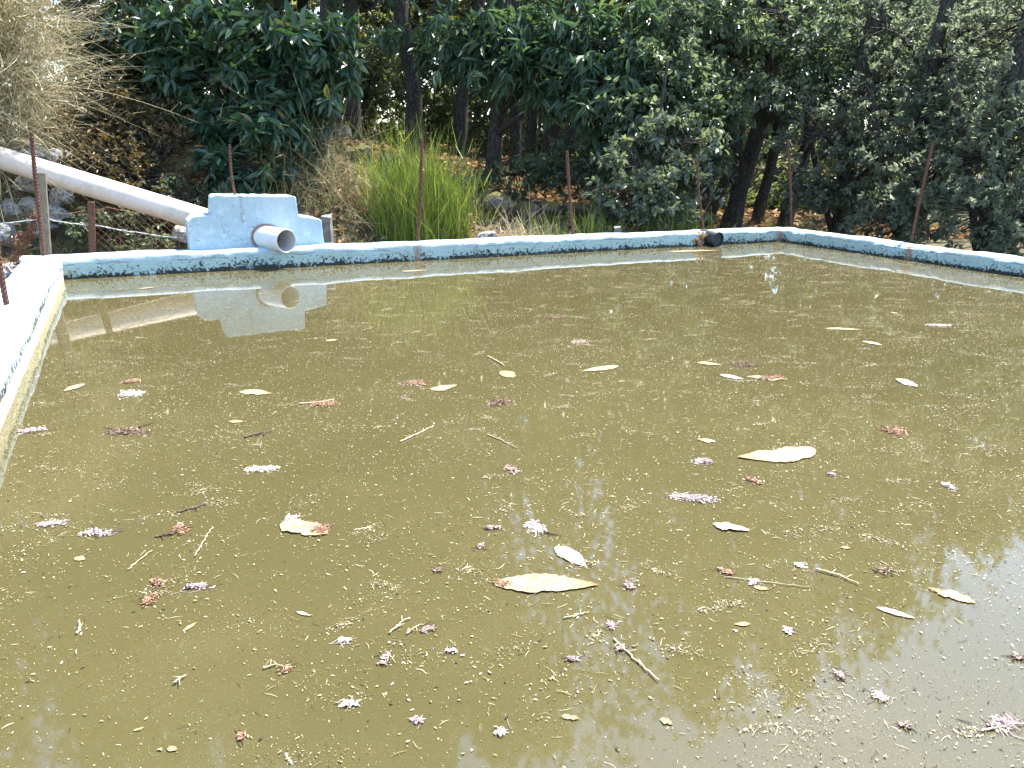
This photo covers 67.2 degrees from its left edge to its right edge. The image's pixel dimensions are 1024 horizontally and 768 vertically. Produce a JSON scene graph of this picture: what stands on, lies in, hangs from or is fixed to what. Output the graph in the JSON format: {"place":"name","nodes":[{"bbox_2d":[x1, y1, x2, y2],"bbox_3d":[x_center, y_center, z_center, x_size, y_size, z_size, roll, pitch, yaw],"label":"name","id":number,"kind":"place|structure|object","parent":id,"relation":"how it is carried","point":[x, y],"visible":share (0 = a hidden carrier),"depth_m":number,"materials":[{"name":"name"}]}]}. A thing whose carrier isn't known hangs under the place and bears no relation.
{"place":"outdoors","nodes":[
{"label":"outdoors","id":0,"kind":"place"},
{"bbox_2d":[0,242,1023,767],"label":"water","id":1,"kind":"structure","parent":0,"point":[642,700],"depth_m":2.18,"materials":[{"name":"liquid"}]},
{"bbox_2d":[32,518,68,528],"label":"catkin clump","id":2,"kind":"object","parent":1,"relation":"on","point":[47,524],"visible":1,"depth_m":2.11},
{"bbox_2d":[76,523,123,536],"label":"catkin clump","id":3,"kind":"object","parent":1,"relation":"on","point":[93,531],"visible":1,"depth_m":2.06,"materials":[{"name":"plant"}]},
{"bbox_2d":[95,423,169,439],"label":"catkin clump","id":4,"kind":"object","parent":1,"relation":"on","point":[133,430],"visible":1,"depth_m":2.79,"materials":[{"name":"plant"}]},
{"bbox_2d":[170,521,192,534],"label":"catkin clump","id":5,"kind":"object","parent":1,"relation":"on","point":[178,527],"visible":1,"depth_m":2.09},
{"bbox_2d":[174,582,222,593],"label":"catkin clump","id":6,"kind":"object","parent":1,"relation":"on","point":[191,585],"visible":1,"depth_m":1.82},
{"bbox_2d":[241,465,285,474],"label":"catkin clump","id":7,"kind":"object","parent":1,"relation":"on","point":[268,468],"visible":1,"depth_m":2.48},
{"bbox_2d":[280,519,327,534],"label":"floating leaf","id":8,"kind":"object","parent":1,"relation":"on","point":[303,526],"visible":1,"depth_m":2.11,"materials":[{"name":"plant"}]},
{"bbox_2d":[307,518,333,540],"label":"catkin clump","id":9,"kind":"object","parent":8,"relation":"on","point":[324,528],"visible":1,"depth_m":2.10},
{"bbox_2d":[485,396,515,406],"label":"catkin clump","id":10,"kind":"object","parent":1,"relation":"on","point":[495,401],"visible":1,"depth_m":3.16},
{"bbox_2d":[0,242,1023,767],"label":"floating specks","id":11,"kind":"object","parent":1,"relation":"on","point":[602,632],"visible":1,"depth_m":2.65,"materials":[{"name":"plant"}]},
{"bbox_2d":[523,519,549,537],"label":"catkin clump","id":12,"kind":"object","parent":1,"relation":"on","point":[537,526],"visible":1,"depth_m":2.12,"materials":[{"name":"plant"}]},
{"bbox_2d":[494,573,598,591],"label":"floating leaf","id":13,"kind":"object","parent":1,"relation":"on","point":[555,582],"visible":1,"depth_m":1.85,"materials":[{"name":"plant"}]},
{"bbox_2d":[555,546,585,565],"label":"floating leaf","id":14,"kind":"object","parent":1,"relation":"on","point":[567,553],"visible":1,"depth_m":1.98,"materials":[{"name":"plant"}]},
{"bbox_2d":[648,489,726,505],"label":"catkin clump","id":15,"kind":"object","parent":1,"relation":"on","point":[691,496],"visible":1,"depth_m":2.31,"materials":[{"name":"plant"}]},
{"bbox_2d":[713,522,749,530],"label":"floating leaf","id":16,"kind":"object","parent":1,"relation":"on","point":[725,525],"visible":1,"depth_m":2.14,"materials":[{"name":"plant"}]},
{"bbox_2d":[737,446,815,461],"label":"floating leaf","id":17,"kind":"object","parent":1,"relation":"on","point":[781,455],"visible":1,"depth_m":2.65,"materials":[{"name":"plant"}]},
{"bbox_2d":[877,607,913,617],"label":"floating leaf","id":18,"kind":"object","parent":1,"relation":"on","point":[893,611],"visible":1,"depth_m":1.75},
{"bbox_2d":[875,425,920,436],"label":"catkin clump","id":19,"kind":"object","parent":1,"relation":"on","point":[896,431],"visible":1,"depth_m":2.89,"materials":[{"name":"plant"}]},
{"bbox_2d":[928,587,975,602],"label":"floating leaf","id":20,"kind":"object","parent":1,"relation":"on","point":[954,594],"visible":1,"depth_m":1.82,"materials":[{"name":"plant"}]},
{"bbox_2d":[957,710,1023,738],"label":"catkin clump","id":21,"kind":"object","parent":1,"relation":"on","point":[1008,721],"visible":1,"depth_m":1.41,"materials":[{"name":"plant"}]},
{"bbox_2d":[0,81,1023,263],"bbox_3d":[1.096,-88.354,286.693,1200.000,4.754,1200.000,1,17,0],"label":"ground","id":22,"kind":"structure","parent":0,"point":[61,237],"depth_m":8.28,"materials":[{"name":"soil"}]},
{"bbox_2d":[0,222,17,246],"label":"boulder","id":23,"kind":"object","parent":22,"relation":"on","point":[6,234],"visible":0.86,"depth_m":6.98,"materials":[{"name":"stone"}]},
{"bbox_2d":[0,132,76,238],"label":"dry stone wall","id":24,"kind":"structure","parent":22,"relation":"on","point":[57,208],"depth_m":7.67,"materials":[{"name":"stone"}]},
{"bbox_2d":[67,0,98,103],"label":"chestnut tree","id":25,"kind":"object","parent":22,"relation":"on","point":[83,2],"visible":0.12,"depth_m":11.43,"materials":[{"name":"plant"}]},
{"bbox_2d":[0,173,187,255],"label":"wire fence","id":26,"kind":"object","parent":22,"relation":"on","point":[42,189],"visible":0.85,"depth_m":6.18,"materials":[{"name":"grey metal"}]},
{"bbox_2d":[9,205,37,268],"bbox_3d":[-3.862,-1.150,6.104,0.273,0.529,0.080,-7,19,-24],"label":"wire tangle","id":27,"kind":"object","parent":26,"relation":"hanging from","point":[28,233],"visible":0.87,"depth_m":6.09,"materials":[{"name":"metal"}]},
{"bbox_2d":[0,0,196,257],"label":"dry bush","id":28,"kind":"object","parent":22,"relation":"on","point":[21,55],"visible":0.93,"depth_m":7.35,"materials":[{"name":"plant"}]},
{"bbox_2d":[41,0,189,133],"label":"dark understory","id":29,"kind":"object","parent":22,"relation":"on","point":[136,83],"visible":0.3,"depth_m":8.70,"materials":[{"name":"beige plant"}]},
{"bbox_2d":[24,73,210,211],"bbox_3d":[-4.084,-2.556,8.094,1.902,1.405,1.579,1,17,0],"label":"withered shrub","id":30,"kind":"object","parent":22,"relation":"on","point":[127,151],"visible":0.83,"depth_m":7.99,"materials":[{"name":"brown plant"}]},
{"bbox_2d":[27,0,208,86],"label":"distant tree","id":31,"kind":"object","parent":22,"relation":"on","point":[91,2],"visible":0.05,"depth_m":14.61,"materials":[{"name":"green plant"}]},
{"bbox_2d":[65,172,227,251],"bbox_3d":[-3.617,-1.582,7.694,1.583,1.018,1.011,-5,18,-18],"label":"green shrub","id":32,"kind":"object","parent":22,"relation":"on","point":[74,233],"visible":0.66,"depth_m":7.60,"materials":[{"name":"green plant"}]},
{"bbox_2d":[89,0,209,102],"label":"understory bush","id":33,"kind":"object","parent":22,"relation":"on","point":[180,7],"visible":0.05,"depth_m":13.40,"materials":[{"name":"green plant"}]},
{"bbox_2d":[172,225,186,242],"bbox_3d":[-3.219,-1.459,7.503,0.175,0.174,0.160,1,17,0],"label":"boulder","id":34,"kind":"object","parent":22,"relation":"on","point":[180,229],"visible":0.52,"depth_m":7.45,"materials":[{"name":"stone"}]},
{"bbox_2d":[51,0,369,193],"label":"chestnut shrub","id":35,"kind":"object","parent":22,"relation":"on","point":[284,50],"visible":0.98,"depth_m":8.17,"materials":[{"name":"green plant"}]},
{"bbox_2d":[209,0,266,108],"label":"chestnut tree","id":36,"kind":"object","parent":22,"relation":"on","point":[261,5],"visible":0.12,"depth_m":12.42,"materials":[{"name":"green plant"}]},
{"bbox_2d":[232,0,301,88],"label":"understory bush","id":37,"kind":"object","parent":22,"relation":"on","point":[267,7],"visible":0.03,"depth_m":14.47,"materials":[{"name":"green plant"}]},
{"bbox_2d":[238,0,319,119],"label":"tall distant tree","id":38,"kind":"object","parent":22,"relation":"on","point":[302,3],"visible":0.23,"depth_m":17.15,"materials":[{"name":"green plant"}]},
{"bbox_2d":[203,0,396,99],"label":"distant tree","id":39,"kind":"object","parent":22,"relation":"on","point":[311,6],"visible":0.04,"depth_m":22.00,"materials":[{"name":"green plant"}]},
{"bbox_2d":[190,50,425,241],"bbox_3d":[-2.047,-2.379,8.307,2.725,2.291,2.790,1,17,0],"label":"brushwood","id":40,"kind":"object","parent":22,"relation":"on","point":[351,186],"visible":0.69,"depth_m":8.35,"materials":[{"name":"plant"}]},
{"bbox_2d":[321,214,333,242],"bbox_3d":[-1.799,-1.365,7.536,0.098,0.585,0.098,1,17,0],"label":"concrete stub","id":41,"kind":"object","parent":22,"relation":"on","point":[327,228],"visible":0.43,"depth_m":7.46,"materials":[{"name":"concrete"}]},
{"bbox_2d":[204,0,456,133],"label":"distant tree","id":42,"kind":"object","parent":22,"relation":"on","point":[368,24],"visible":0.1,"depth_m":18.93,"materials":[{"name":"green plant"}]},
{"bbox_2d":[319,0,341,128],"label":"chestnut tree","id":43,"kind":"object","parent":22,"relation":"on","point":[323,12],"visible":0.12,"depth_m":11.22,"materials":[{"name":"plant"}]},
{"bbox_2d":[345,0,362,142],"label":"chestnut tree","id":44,"kind":"object","parent":22,"relation":"on","point":[353,107],"visible":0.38,"depth_m":13.12,"materials":[{"name":"plant"}]},
{"bbox_2d":[341,97,396,129],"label":"understory bush","id":45,"kind":"object","parent":22,"relation":"on","point":[373,121],"visible":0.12,"depth_m":19.89,"materials":[{"name":"green plant"}]},
{"bbox_2d":[319,0,422,128],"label":"tall distant tree","id":46,"kind":"object","parent":22,"relation":"on","point":[363,7],"visible":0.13,"depth_m":26.86,"materials":[{"name":"green plant"}]},
{"bbox_2d":[337,13,405,132],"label":"understory bush","id":47,"kind":"object","parent":22,"relation":"on","point":[380,90],"visible":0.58,"depth_m":16.20,"materials":[{"name":"green plant"}]},
{"bbox_2d":[314,123,435,179],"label":"mossy wall","id":48,"kind":"structure","parent":22,"relation":"on","point":[338,127],"depth_m":9.06,"materials":[{"name":"stone"}]},
{"bbox_2d":[375,115,404,144],"bbox_3d":[-2.438,-5.087,15.682,0.595,0.749,0.800,-8,19,-25],"label":"lime sapling","id":49,"kind":"object","parent":22,"relation":"on","point":[391,125],"visible":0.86,"depth_m":15.65,"materials":[{"name":"green plant"}]},
{"bbox_2d":[329,0,474,160],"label":"chestnut tree","id":50,"kind":"object","parent":22,"relation":"on","point":[414,60],"visible":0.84,"depth_m":11.63,"materials":[{"name":"brown plant"}]},
{"bbox_2d":[365,82,452,142],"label":"understory bush","id":51,"kind":"object","parent":22,"relation":"on","point":[401,116],"visible":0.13,"depth_m":20.82,"materials":[{"name":"green plant"}]},
{"bbox_2d":[332,100,504,241],"bbox_3d":[-0.944,-2.221,8.376,1.721,1.704,1.643,-8,19,-27],"label":"broom bush","id":52,"kind":"object","parent":22,"relation":"on","point":[440,220],"visible":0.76,"depth_m":8.23,"materials":[{"name":"plant"}]},
{"bbox_2d":[364,0,488,102],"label":"tall distant tree","id":53,"kind":"object","parent":22,"relation":"on","point":[413,14],"visible":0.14,"depth_m":18.17,"materials":[{"name":"green plant"}]},
{"bbox_2d":[386,16,476,148],"bbox_3d":[-1.958,-6.890,17.998,2.290,2.986,1.972,11,20,30],"label":"understory bush","id":54,"kind":"object","parent":22,"relation":"on","point":[441,108],"visible":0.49,"depth_m":17.81,"materials":[{"name":"green plant"}]},
{"bbox_2d":[360,0,509,133],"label":"distant tree","id":55,"kind":"object","parent":22,"relation":"on","point":[447,87],"visible":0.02,"depth_m":24.09,"materials":[{"name":"green plant"}]},
{"bbox_2d":[2,114,870,270],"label":"grass","id":56,"kind":"structure","parent":22,"relation":"on","point":[371,237],"depth_m":8.28,"materials":[{"name":"plant"}]},
{"bbox_2d":[422,80,487,147],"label":"understory bush","id":57,"kind":"object","parent":22,"relation":"on","point":[449,133],"visible":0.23,"depth_m":20.16,"materials":[{"name":"green plant"}]},
{"bbox_2d":[384,0,544,140],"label":"distant tree","id":58,"kind":"object","parent":22,"relation":"on","point":[457,18],"visible":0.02,"depth_m":21.04,"materials":[{"name":"green plant"}]},
{"bbox_2d":[452,0,485,157],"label":"oak tree","id":59,"kind":"object","parent":22,"relation":"on","point":[460,121],"visible":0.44,"depth_m":15.51,"materials":[{"name":"plant"}]},
{"bbox_2d":[446,69,527,157],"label":"understory bush","id":60,"kind":"object","parent":22,"relation":"on","point":[480,104],"visible":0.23,"depth_m":17.30,"materials":[{"name":"green plant"}]},
{"bbox_2d":[437,0,564,156],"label":"tall distant tree","id":61,"kind":"object","parent":22,"relation":"on","point":[467,10],"visible":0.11,"depth_m":16.70,"materials":[{"name":"green plant"}]},
{"bbox_2d":[468,91,539,153],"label":"understory bush","id":62,"kind":"object","parent":22,"relation":"on","point":[504,146],"visible":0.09,"depth_m":19.78,"materials":[{"name":"green plant"}]},
{"bbox_2d":[0,193,1023,430],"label":"concrete tank","id":63,"kind":"object","parent":22,"relation":"on","point":[218,233],"visible":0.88,"depth_m":6.58,"materials":[{"name":"blue paint"}]},
{"bbox_2d":[0,248,9,304],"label":"rebar post","id":64,"kind":"object","parent":63,"relation":"on","point":[4,292],"visible":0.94,"depth_m":4.08,"materials":[{"name":"metal"}]},
{"bbox_2d":[29,132,45,255],"bbox_3d":[-3.578,-1.417,5.812,0.088,0.920,0.033,1,17,0],"label":"rebar post","id":65,"kind":"object","parent":63,"relation":"on","point":[36,190],"visible":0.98,"depth_m":5.80,"materials":[{"name":"metal"}]},
{"bbox_2d":[0,146,295,252],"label":"inlet pipe","id":66,"kind":"object","parent":63,"relation":"attached to","point":[269,236],"visible":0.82,"depth_m":6.89,"materials":[{"name":"plastic"}]},
{"bbox_2d":[416,139,422,240],"bbox_3d":[-0.853,-1.779,7.114,0.091,0.931,0.033,1,17,0],"label":"rebar post","id":67,"kind":"object","parent":63,"relation":"on","point":[420,190],"visible":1,"depth_m":7.10,"materials":[{"name":"metal"}]},
{"bbox_2d":[565,150,574,233],"bbox_3d":[0.590,-1.936,7.838,0.127,0.854,0.033,1,17,0],"label":"rebar post","id":68,"kind":"object","parent":63,"relation":"on","point":[569,192],"visible":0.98,"depth_m":7.82,"materials":[{"name":"metal"}]},
{"bbox_2d":[696,158,704,228],"bbox_3d":[2.095,-2.102,8.560,0.165,0.790,0.024,1,17,0],"label":"rebar post","id":69,"kind":"object","parent":63,"relation":"on","point":[701,213],"visible":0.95,"depth_m":8.55,"materials":[{"name":"metal"}]},
{"bbox_2d":[700,229,723,246],"bbox_3d":[2.180,-1.607,8.476,0.164,0.173,0.259,-9,19,-28],"label":"overflow pipe","id":70,"kind":"object","parent":63,"relation":"attached to","point":[714,238],"visible":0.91,"depth_m":8.40,"materials":[{"name":"black plastic"}]},
{"bbox_2d":[787,139,792,226],"bbox_3d":[3.276,-2.360,9.083,0.189,1.004,0.033,1,17,0],"label":"rebar post","id":71,"kind":"object","parent":63,"relation":"on","point":[790,184],"visible":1,"depth_m":9.07,"materials":[{"name":"metal"}]},
{"bbox_2d":[910,142,933,240],"bbox_3d":[4.125,-1.925,7.747,0.085,0.971,0.033,1,17,0],"label":"rebar post","id":72,"kind":"object","parent":63,"relation":"on","point":[922,188],"visible":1,"depth_m":7.73,"materials":[{"name":"metal"}]},
{"bbox_2d":[509,0,521,175],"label":"oak tree","id":73,"kind":"object","parent":22,"relation":"on","point":[515,133],"visible":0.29,"depth_m":13.05,"materials":[{"name":"plant"}]},
{"bbox_2d":[469,196,583,237],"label":"dry grass","id":74,"kind":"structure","parent":22,"relation":"on","point":[508,230],"depth_m":8.90,"materials":[{"name":"plant"}]},
{"bbox_2d":[488,69,567,165],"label":"understory bush","id":75,"kind":"object","parent":22,"relation":"on","point":[540,137],"visible":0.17,"depth_m":16.06,"materials":[{"name":"green plant"}]},
{"bbox_2d":[406,0,688,184],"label":"chestnut tree","id":76,"kind":"object","parent":22,"relation":"on","point":[507,49],"visible":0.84,"depth_m":9.94,"materials":[{"name":"green plant"}]},
{"bbox_2d":[513,202,587,235],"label":"grass clump","id":77,"kind":"object","parent":22,"relation":"on","point":[549,231],"visible":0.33,"depth_m":9.15,"materials":[{"name":"plant"}]},
{"bbox_2d":[472,112,645,200],"bbox_3d":[0.682,-2.895,10.363,2.479,1.602,1.335,1,17,0],"label":"oak shrub","id":78,"kind":"object","parent":22,"relation":"on","point":[537,173],"visible":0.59,"depth_m":10.32,"materials":[{"name":"green plant"}]},
{"bbox_2d":[524,0,605,185],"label":"oak tree","id":79,"kind":"object","parent":22,"relation":"on","point":[531,137],"visible":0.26,"depth_m":12.34,"materials":[{"name":"plant"}]},
{"bbox_2d":[525,0,633,156],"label":"tall distant tree","id":80,"kind":"object","parent":22,"relation":"on","point":[611,6],"visible":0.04,"depth_m":19.82,"materials":[{"name":"green plant"}]},
{"bbox_2d":[537,204,638,233],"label":"grass clump","id":81,"kind":"object","parent":22,"relation":"on","point":[593,228],"visible":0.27,"depth_m":8.94,"materials":[{"name":"plant"}]},
{"bbox_2d":[475,191,715,231],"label":"mossy wall","id":82,"kind":"structure","parent":22,"relation":"on","point":[495,198],"depth_m":9.82,"materials":[{"name":"stone"}]},
{"bbox_2d":[580,59,731,231],"bbox_3d":[1.839,-2.693,9.316,1.941,2.337,1.266,-8,19,-26],"label":"oak sapling","id":83,"kind":"object","parent":22,"relation":"on","point":[657,202],"visible":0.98,"depth_m":9.22,"materials":[{"name":"green plant"}]},
{"bbox_2d":[604,197,730,232],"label":"grass clump","id":84,"kind":"object","parent":22,"relation":"on","point":[684,227],"visible":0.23,"depth_m":9.30,"materials":[{"name":"plant"}]},
{"bbox_2d":[613,0,738,166],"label":"tall distant tree","id":85,"kind":"object","parent":22,"relation":"on","point":[624,25],"visible":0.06,"depth_m":19.79,"materials":[{"name":"green plant"}]},
{"bbox_2d":[645,104,767,191],"bbox_3d":[3.713,-4.576,15.342,2.484,2.133,1.767,10,19,27],"label":"understory bush","id":86,"kind":"object","parent":22,"relation":"on","point":[743,147],"visible":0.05,"depth_m":15.17,"materials":[{"name":"green plant"}]},
{"bbox_2d":[686,0,747,214],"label":"oak tree","id":87,"kind":"object","parent":22,"relation":"on","point":[724,182],"visible":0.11,"depth_m":12.19,"materials":[{"name":"plant"}]},
{"bbox_2d":[602,0,835,162],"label":"distant tree","id":88,"kind":"object","parent":22,"relation":"on","point":[767,134],"visible":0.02,"depth_m":20.23,"materials":[{"name":"green plant"}]},
{"bbox_2d":[584,0,863,228],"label":"oak tree","id":89,"kind":"object","parent":22,"relation":"on","point":[706,101],"visible":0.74,"depth_m":9.88,"materials":[{"name":"green plant"}]},
{"bbox_2d":[700,176,755,212],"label":"understory bush","id":90,"kind":"object","parent":22,"relation":"on","point":[725,199],"visible":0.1,"depth_m":13.19,"materials":[{"name":"green plant"}]},
{"bbox_2d":[696,0,789,210],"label":"oak tree","id":91,"kind":"object","parent":22,"relation":"on","point":[704,203],"visible":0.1,"depth_m":11.55,"materials":[{"name":"plant"}]},
{"bbox_2d":[716,0,827,167],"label":"tall distant tree","id":92,"kind":"object","parent":22,"relation":"on","point":[778,59],"visible":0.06,"depth_m":20.43,"materials":[{"name":"green plant"}]},
{"bbox_2d":[746,174,798,211],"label":"understory bush","id":93,"kind":"object","parent":22,"relation":"on","point":[774,200],"visible":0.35,"depth_m":13.89,"materials":[{"name":"green plant"}]},
{"bbox_2d":[695,5,869,158],"bbox_3d":[7.816,-10.648,22.054,6.378,8.512,5.860,-9,19,-29],"label":"distant tree","id":94,"kind":"object","parent":22,"relation":"on","point":[765,156],"visible":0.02,"depth_m":22.78,"materials":[{"name":"green plant"}]},
{"bbox_2d":[746,116,841,206],"bbox_3d":[5.596,-4.371,15.265,2.028,1.989,2.001,14,21,36],"label":"understory bush","id":95,"kind":"object","parent":22,"relation":"on","point":[757,173],"visible":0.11,"depth_m":15.18,"materials":[{"name":"green plant"}]},
{"bbox_2d":[771,147,836,213],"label":"understory bush","id":96,"kind":"object","parent":22,"relation":"on","point":[801,207],"visible":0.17,"depth_m":14.01,"materials":[{"name":"green plant"}]},
{"bbox_2d":[721,0,956,225],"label":"oak tree","id":97,"kind":"object","parent":22,"relation":"on","point":[760,204],"visible":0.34,"depth_m":10.36,"materials":[{"name":"green plant"}]},
{"bbox_2d":[781,0,911,175],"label":"tall distant tree","id":98,"kind":"object","parent":22,"relation":"on","point":[890,78],"visible":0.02,"depth_m":19.51,"materials":[{"name":"green plant"}]},
{"bbox_2d":[781,117,929,209],"bbox_3d":[6.240,-4.095,14.383,3.223,2.101,1.985,1,17,0],"label":"understory bush","id":99,"kind":"object","parent":22,"relation":"on","point":[828,161],"visible":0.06,"depth_m":14.26,"materials":[{"name":"green plant"}]},
{"bbox_2d":[753,0,997,226],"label":"oak tree","id":100,"kind":"object","parent":22,"relation":"on","point":[784,217],"visible":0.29,"depth_m":10.20,"materials":[{"name":"green plant"}]},
{"bbox_2d":[749,0,1020,234],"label":"oak tree","id":101,"kind":"object","parent":22,"relation":"on","point":[847,186],"visible":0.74,"depth_m":9.69,"materials":[{"name":"green plant"}]},
{"bbox_2d":[766,0,1023,192],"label":"distant tree","id":102,"kind":"object","parent":22,"relation":"on","point":[914,75],"visible":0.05,"depth_m":15.82,"materials":[{"name":"green plant"}]},
{"bbox_2d":[792,0,1023,244],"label":"oak tree","id":103,"kind":"object","parent":22,"relation":"on","point":[933,63],"visible":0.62,"depth_m":9.02,"materials":[{"name":"green plant"}]},
{"bbox_2d":[809,2,1021,177],"bbox_3d":[10.816,-8.670,19.755,7.218,7.289,4.204,1,17,0],"label":"distant tree","id":104,"kind":"object","parent":22,"relation":"on","point":[955,141],"visible":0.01,"depth_m":19.33,"materials":[{"name":"green plant"}]},
{"bbox_2d":[879,0,1023,256],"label":"oak tree","id":105,"kind":"object","parent":22,"relation":"on","point":[999,222],"visible":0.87,"depth_m":8.16,"materials":[{"name":"green plant"}]},
{"bbox_2d":[27,0,1021,135],"label":"sky","id":106,"kind":"structure","parent":0,"point":[317,8],"materials":[{"name":"white"}]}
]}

